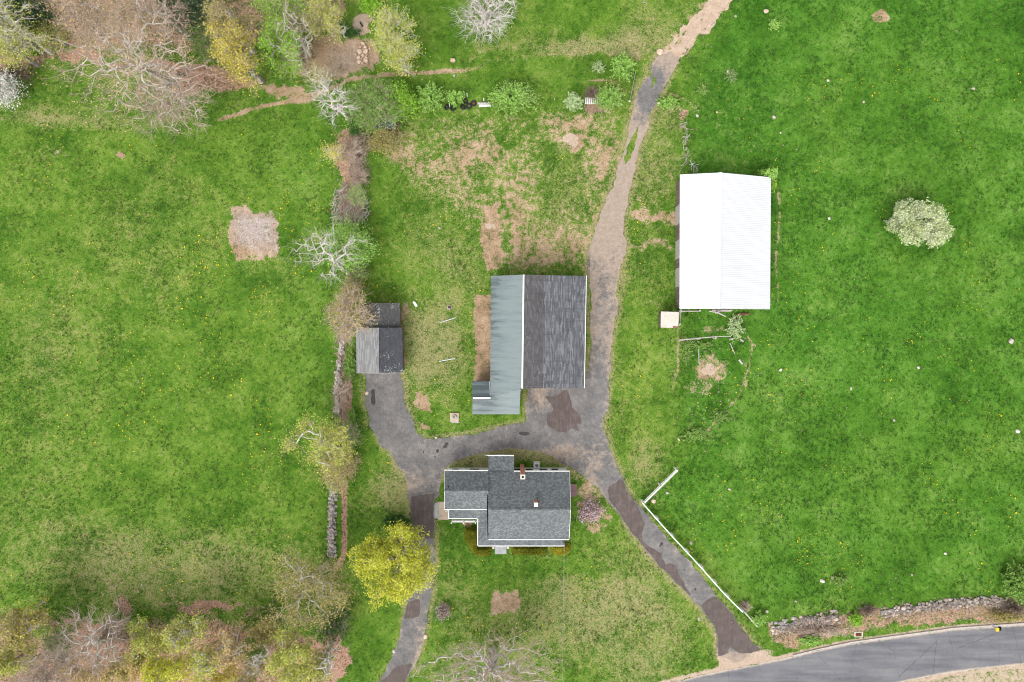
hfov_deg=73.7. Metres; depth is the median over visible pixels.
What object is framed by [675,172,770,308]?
pole barn
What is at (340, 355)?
dry stone wall
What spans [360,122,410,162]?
bush
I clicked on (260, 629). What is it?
tree
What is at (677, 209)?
sliding door
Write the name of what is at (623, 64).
bush
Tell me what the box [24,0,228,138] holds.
bare tree
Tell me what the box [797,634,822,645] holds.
bush
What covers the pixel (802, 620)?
brush pile
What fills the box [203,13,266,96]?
tree
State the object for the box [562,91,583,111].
bush
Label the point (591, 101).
pallet
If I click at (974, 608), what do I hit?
brush pile
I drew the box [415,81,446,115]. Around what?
bush
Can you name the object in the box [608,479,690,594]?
sealer patch
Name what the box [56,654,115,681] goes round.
tree
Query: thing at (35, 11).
pine tree
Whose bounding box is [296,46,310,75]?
brush pile
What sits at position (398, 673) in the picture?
sealer patch
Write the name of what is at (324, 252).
dead tree
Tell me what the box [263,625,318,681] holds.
tree
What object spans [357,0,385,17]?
bush
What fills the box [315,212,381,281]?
tree
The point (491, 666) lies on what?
bare tree
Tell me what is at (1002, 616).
bush
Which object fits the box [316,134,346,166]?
sapling
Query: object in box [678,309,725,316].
rail fence
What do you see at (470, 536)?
flower bed
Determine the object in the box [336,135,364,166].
thicket
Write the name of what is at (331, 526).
dry stone wall
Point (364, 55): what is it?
rock pile
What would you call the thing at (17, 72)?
thicket
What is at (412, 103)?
bush
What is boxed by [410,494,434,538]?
sealer patch
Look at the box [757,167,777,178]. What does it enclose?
bush
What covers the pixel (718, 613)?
sealer patch
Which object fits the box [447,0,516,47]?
bare tree
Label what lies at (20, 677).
bare tree
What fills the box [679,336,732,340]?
rail fence
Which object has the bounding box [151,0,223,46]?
pine tree
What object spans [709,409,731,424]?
weed patch
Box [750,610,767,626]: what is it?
bush
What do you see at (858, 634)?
storm drain
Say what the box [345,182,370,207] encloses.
scrub tree
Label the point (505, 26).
bush
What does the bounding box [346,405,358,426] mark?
bramble
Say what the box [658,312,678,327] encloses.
pump hut
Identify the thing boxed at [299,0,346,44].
tree
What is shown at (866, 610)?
bramble
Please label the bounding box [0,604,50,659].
tree
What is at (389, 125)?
bush
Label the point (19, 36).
leaning tree
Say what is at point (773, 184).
weed patch
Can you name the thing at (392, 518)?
shrub
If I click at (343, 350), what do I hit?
brush pile
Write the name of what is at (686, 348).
weed patch
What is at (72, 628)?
tree
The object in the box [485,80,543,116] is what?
bush
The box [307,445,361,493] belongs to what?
scrub tree
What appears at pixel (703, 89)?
weed patch
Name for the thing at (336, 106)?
dead tree
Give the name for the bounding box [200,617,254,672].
tree
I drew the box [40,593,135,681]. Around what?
bare tree
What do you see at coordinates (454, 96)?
bush
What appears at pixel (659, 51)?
boulder
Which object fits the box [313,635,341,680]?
dead tree
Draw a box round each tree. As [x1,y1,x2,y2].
[0,0,54,54]
[0,0,63,50]
[0,15,64,60]
[0,25,39,74]
[0,65,30,111]
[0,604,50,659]
[0,628,41,680]
[0,644,79,681]
[13,625,95,681]
[14,593,54,645]
[19,12,80,61]
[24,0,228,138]
[28,0,149,57]
[39,620,80,653]
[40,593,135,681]
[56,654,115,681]
[97,650,143,681]
[105,0,200,40]
[119,646,159,681]
[121,56,215,144]
[122,614,169,673]
[137,645,196,681]
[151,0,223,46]
[151,609,214,659]
[180,16,219,72]
[182,637,230,681]
[184,663,240,681]
[190,0,258,53]
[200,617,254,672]
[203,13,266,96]
[226,661,275,681]
[239,634,268,669]
[242,615,284,649]
[244,633,275,680]
[247,0,314,29]
[253,8,308,86]
[261,541,359,637]
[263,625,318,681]
[271,1,318,74]
[271,409,358,481]
[281,203,374,286]
[289,646,338,681]
[291,60,340,95]
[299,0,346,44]
[301,73,361,130]
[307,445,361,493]
[307,602,355,650]
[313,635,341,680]
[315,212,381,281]
[316,277,378,340]
[320,470,351,497]
[328,373,352,413]
[332,323,354,347]
[333,20,349,37]
[337,68,411,137]
[338,271,370,303]
[338,415,367,452]
[339,446,362,486]
[341,517,440,612]
[344,259,371,284]
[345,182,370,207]
[346,166,367,185]
[367,0,419,56]
[374,27,430,80]
[409,625,566,681]
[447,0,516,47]
[884,197,955,248]
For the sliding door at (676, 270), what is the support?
in the pole barn at (722, 238)
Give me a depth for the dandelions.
81.71 m
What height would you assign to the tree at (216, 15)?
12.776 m
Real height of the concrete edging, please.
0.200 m
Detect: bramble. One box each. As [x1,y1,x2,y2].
[343,349,356,381]
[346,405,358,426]
[738,600,752,611]
[786,624,849,637]
[856,603,879,616]
[996,597,1023,617]
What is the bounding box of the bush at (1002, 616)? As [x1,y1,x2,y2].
[984,608,1023,623]
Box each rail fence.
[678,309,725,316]
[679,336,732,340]
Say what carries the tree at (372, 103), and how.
on the ground at (516, 232)
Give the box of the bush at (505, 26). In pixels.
[489,12,512,34]
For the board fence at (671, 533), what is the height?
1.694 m
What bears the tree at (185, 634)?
on the ground at (516, 232)
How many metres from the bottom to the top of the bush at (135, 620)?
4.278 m
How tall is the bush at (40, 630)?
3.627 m
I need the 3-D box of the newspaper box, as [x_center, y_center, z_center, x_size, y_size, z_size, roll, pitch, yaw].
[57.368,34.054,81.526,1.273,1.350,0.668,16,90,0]
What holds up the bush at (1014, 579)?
on the ground at (516, 232)
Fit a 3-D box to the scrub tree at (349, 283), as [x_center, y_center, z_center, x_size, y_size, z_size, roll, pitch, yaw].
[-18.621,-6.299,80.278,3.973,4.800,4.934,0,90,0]
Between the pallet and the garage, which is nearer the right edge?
the pallet
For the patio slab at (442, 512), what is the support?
on the ground at (516, 232)
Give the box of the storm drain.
[854,632,862,636]
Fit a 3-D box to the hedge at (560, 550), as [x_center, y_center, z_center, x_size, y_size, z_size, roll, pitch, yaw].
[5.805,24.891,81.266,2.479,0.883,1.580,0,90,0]
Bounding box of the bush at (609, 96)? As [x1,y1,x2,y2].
[592,82,625,110]
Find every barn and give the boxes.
[472,275,586,413]
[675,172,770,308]
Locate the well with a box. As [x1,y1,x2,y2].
[450,413,458,422]
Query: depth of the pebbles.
81.90 m
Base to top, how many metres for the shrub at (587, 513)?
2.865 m
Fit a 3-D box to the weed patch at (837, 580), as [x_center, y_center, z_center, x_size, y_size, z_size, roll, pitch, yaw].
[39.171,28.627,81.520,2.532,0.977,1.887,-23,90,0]
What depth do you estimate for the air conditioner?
81.18 m
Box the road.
[677,625,1023,681]
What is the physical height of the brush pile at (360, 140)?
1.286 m
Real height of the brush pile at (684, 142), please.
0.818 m
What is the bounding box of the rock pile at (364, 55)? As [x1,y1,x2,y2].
[355,41,370,64]
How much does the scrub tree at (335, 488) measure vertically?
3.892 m
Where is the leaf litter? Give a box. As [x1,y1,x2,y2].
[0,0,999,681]
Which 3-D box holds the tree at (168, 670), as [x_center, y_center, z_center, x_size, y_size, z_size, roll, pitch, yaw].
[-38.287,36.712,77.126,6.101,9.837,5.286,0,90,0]
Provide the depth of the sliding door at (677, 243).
80.77 m
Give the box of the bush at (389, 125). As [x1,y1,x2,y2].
[376,111,397,132]
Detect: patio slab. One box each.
[438,502,443,508]
[438,509,448,519]
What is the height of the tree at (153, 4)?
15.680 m
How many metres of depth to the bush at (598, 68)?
81.25 m
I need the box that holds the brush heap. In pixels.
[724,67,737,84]
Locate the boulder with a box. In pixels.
[657,49,662,54]
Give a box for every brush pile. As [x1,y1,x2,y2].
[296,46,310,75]
[329,181,371,225]
[332,388,349,426]
[334,286,356,396]
[347,130,373,176]
[350,160,371,184]
[582,104,606,114]
[680,122,691,168]
[773,612,844,639]
[886,595,1012,620]
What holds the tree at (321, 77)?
on the ground at (516, 232)
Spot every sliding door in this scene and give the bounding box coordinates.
[675,204,679,225]
[675,239,679,259]
[675,268,678,286]
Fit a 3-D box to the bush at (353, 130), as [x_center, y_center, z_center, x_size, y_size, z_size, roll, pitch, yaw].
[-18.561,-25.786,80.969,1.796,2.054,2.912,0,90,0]
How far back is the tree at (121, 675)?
77.49 m
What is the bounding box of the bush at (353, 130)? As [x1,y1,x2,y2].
[347,117,360,135]
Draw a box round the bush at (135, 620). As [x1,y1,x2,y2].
[117,611,149,644]
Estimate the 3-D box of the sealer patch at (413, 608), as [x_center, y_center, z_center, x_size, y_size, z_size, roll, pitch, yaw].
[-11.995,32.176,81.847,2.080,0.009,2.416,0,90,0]
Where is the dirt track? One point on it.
(695, 26)
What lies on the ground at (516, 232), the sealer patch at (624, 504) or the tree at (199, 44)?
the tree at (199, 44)
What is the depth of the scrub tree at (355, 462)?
80.46 m
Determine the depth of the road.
82.00 m
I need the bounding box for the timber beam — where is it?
[477,102,490,104]
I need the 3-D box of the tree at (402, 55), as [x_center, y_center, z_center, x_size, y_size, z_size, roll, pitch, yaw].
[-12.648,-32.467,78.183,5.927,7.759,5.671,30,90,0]
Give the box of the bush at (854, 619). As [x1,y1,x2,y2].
[847,609,863,627]
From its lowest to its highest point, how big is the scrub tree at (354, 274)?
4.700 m
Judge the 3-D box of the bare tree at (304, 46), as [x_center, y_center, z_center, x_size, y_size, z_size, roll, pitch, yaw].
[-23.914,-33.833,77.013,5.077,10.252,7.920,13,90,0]
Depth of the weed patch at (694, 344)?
81.65 m
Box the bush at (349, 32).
[339,27,360,38]
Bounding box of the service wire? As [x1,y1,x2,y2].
[562,543,564,681]
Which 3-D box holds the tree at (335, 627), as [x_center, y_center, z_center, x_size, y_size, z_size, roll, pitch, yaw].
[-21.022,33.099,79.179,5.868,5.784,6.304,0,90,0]
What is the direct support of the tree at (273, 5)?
on the ground at (516, 232)
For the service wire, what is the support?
attached to the utility pole
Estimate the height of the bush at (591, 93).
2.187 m
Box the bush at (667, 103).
[655,95,679,110]
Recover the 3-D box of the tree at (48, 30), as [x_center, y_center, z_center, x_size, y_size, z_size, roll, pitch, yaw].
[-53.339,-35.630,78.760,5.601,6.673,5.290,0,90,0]
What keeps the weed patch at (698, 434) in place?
on the ground at (516, 232)
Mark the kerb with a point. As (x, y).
(886, 637)
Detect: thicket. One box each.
[0,58,38,84]
[86,612,149,649]
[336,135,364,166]
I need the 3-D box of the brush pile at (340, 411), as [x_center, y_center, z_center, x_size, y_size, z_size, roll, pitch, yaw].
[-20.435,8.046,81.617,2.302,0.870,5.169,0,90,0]
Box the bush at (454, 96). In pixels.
[446,90,465,106]
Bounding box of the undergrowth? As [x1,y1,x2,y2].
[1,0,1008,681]
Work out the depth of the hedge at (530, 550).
81.04 m
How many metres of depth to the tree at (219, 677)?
75.64 m
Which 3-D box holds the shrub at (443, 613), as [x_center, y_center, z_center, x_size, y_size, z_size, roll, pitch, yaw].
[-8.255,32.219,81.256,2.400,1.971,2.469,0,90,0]
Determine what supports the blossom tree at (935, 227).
on the ground at (516, 232)
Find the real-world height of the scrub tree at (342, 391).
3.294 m
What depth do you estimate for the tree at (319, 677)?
75.97 m
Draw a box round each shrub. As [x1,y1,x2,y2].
[382,514,413,527]
[432,601,451,620]
[574,496,606,527]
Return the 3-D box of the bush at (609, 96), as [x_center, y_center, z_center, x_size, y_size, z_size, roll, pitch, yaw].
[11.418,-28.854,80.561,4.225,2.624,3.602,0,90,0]
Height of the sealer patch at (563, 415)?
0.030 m
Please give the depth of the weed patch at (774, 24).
81.32 m
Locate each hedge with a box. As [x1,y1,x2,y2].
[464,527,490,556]
[511,546,546,555]
[550,543,570,555]
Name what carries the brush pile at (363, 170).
on the ground at (516, 232)
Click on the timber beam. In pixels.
(481, 103)
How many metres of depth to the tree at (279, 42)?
75.79 m
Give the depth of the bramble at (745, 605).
81.22 m
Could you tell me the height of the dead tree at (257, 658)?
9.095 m
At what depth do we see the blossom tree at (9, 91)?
79.45 m
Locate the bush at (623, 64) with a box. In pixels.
[608,51,637,82]
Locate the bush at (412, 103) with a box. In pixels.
[381,80,423,121]
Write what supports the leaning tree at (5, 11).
on the ground at (516, 232)
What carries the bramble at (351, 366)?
on the ground at (516, 232)
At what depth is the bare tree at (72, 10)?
72.76 m
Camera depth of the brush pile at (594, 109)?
81.69 m
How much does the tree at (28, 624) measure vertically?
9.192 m
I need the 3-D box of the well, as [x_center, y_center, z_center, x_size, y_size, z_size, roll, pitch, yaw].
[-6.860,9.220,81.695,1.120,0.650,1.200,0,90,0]
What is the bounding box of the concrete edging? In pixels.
[434,503,437,518]
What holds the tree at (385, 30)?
on the ground at (516, 232)
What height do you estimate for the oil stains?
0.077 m
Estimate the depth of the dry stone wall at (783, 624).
81.75 m
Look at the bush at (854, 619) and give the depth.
81.38 m
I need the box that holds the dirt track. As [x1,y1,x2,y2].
[662,0,731,67]
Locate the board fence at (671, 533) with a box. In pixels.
[641,467,757,626]
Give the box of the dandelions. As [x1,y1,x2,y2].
[11,51,1022,649]
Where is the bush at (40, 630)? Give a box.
[29,620,53,648]
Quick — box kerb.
[793,623,1023,655]
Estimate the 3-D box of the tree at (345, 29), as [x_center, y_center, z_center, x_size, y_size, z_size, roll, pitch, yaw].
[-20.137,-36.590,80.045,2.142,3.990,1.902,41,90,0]
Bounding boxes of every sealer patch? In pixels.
[380,663,411,681]
[404,599,420,618]
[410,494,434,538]
[546,390,580,431]
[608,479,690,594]
[701,597,759,655]
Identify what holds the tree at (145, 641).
on the ground at (516, 232)
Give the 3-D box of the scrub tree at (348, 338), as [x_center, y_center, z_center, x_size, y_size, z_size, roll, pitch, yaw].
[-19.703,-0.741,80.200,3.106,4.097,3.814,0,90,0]
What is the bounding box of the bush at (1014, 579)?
[1000,560,1023,606]
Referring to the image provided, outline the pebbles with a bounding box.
[7,4,1004,640]
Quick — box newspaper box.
[991,624,1000,630]
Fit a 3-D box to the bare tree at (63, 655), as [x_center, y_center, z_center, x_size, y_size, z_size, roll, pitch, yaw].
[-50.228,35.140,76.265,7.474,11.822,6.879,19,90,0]
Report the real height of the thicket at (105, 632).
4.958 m
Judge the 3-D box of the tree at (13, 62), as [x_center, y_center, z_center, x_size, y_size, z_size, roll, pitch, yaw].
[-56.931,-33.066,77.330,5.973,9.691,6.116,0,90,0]
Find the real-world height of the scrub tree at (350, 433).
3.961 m
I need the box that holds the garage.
[356,303,403,372]
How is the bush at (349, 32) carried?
on the ground at (516, 232)
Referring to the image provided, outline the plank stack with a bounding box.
[712,309,732,311]
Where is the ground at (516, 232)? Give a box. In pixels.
[0,0,1023,681]
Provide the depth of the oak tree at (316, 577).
73.37 m
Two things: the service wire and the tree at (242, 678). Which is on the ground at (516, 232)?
the tree at (242, 678)
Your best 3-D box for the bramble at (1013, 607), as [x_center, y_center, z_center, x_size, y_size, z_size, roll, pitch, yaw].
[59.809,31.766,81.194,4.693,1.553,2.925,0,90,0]
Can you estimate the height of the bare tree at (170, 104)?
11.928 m
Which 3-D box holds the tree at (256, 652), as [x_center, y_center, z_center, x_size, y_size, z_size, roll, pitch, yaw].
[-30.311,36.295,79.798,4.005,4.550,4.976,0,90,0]
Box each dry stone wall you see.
[326,484,337,557]
[333,292,354,415]
[770,609,840,634]
[880,595,1009,617]
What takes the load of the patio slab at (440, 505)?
on the ground at (516, 232)
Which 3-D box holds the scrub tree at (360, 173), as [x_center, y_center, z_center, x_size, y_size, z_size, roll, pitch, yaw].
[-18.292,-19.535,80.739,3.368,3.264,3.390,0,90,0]
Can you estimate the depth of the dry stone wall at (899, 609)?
81.80 m
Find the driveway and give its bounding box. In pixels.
[364,52,760,680]
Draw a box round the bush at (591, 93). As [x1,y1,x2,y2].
[582,85,599,100]
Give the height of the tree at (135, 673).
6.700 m
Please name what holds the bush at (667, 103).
on the ground at (516, 232)
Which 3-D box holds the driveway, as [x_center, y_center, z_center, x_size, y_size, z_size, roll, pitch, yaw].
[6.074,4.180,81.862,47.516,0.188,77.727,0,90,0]
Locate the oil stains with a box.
[371,389,695,590]
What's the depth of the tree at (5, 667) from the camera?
75.26 m
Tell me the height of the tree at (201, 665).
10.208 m
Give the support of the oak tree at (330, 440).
on the ground at (516, 232)
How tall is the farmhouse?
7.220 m
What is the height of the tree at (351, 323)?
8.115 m
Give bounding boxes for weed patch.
[677,427,713,442]
[681,338,693,364]
[689,341,713,349]
[694,82,709,95]
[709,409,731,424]
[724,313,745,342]
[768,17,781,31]
[771,179,776,192]
[829,573,849,588]
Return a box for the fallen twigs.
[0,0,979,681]
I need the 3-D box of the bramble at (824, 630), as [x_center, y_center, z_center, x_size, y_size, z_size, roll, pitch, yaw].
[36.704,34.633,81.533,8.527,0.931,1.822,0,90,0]
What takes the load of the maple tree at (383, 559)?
on the ground at (516, 232)
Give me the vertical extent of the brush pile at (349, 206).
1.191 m
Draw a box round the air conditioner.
[533,461,539,467]
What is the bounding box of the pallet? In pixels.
[585,98,599,103]
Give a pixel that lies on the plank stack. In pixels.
(721, 310)
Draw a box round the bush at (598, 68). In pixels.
[591,60,605,73]
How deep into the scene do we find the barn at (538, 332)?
77.76 m
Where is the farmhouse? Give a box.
[444,454,576,553]

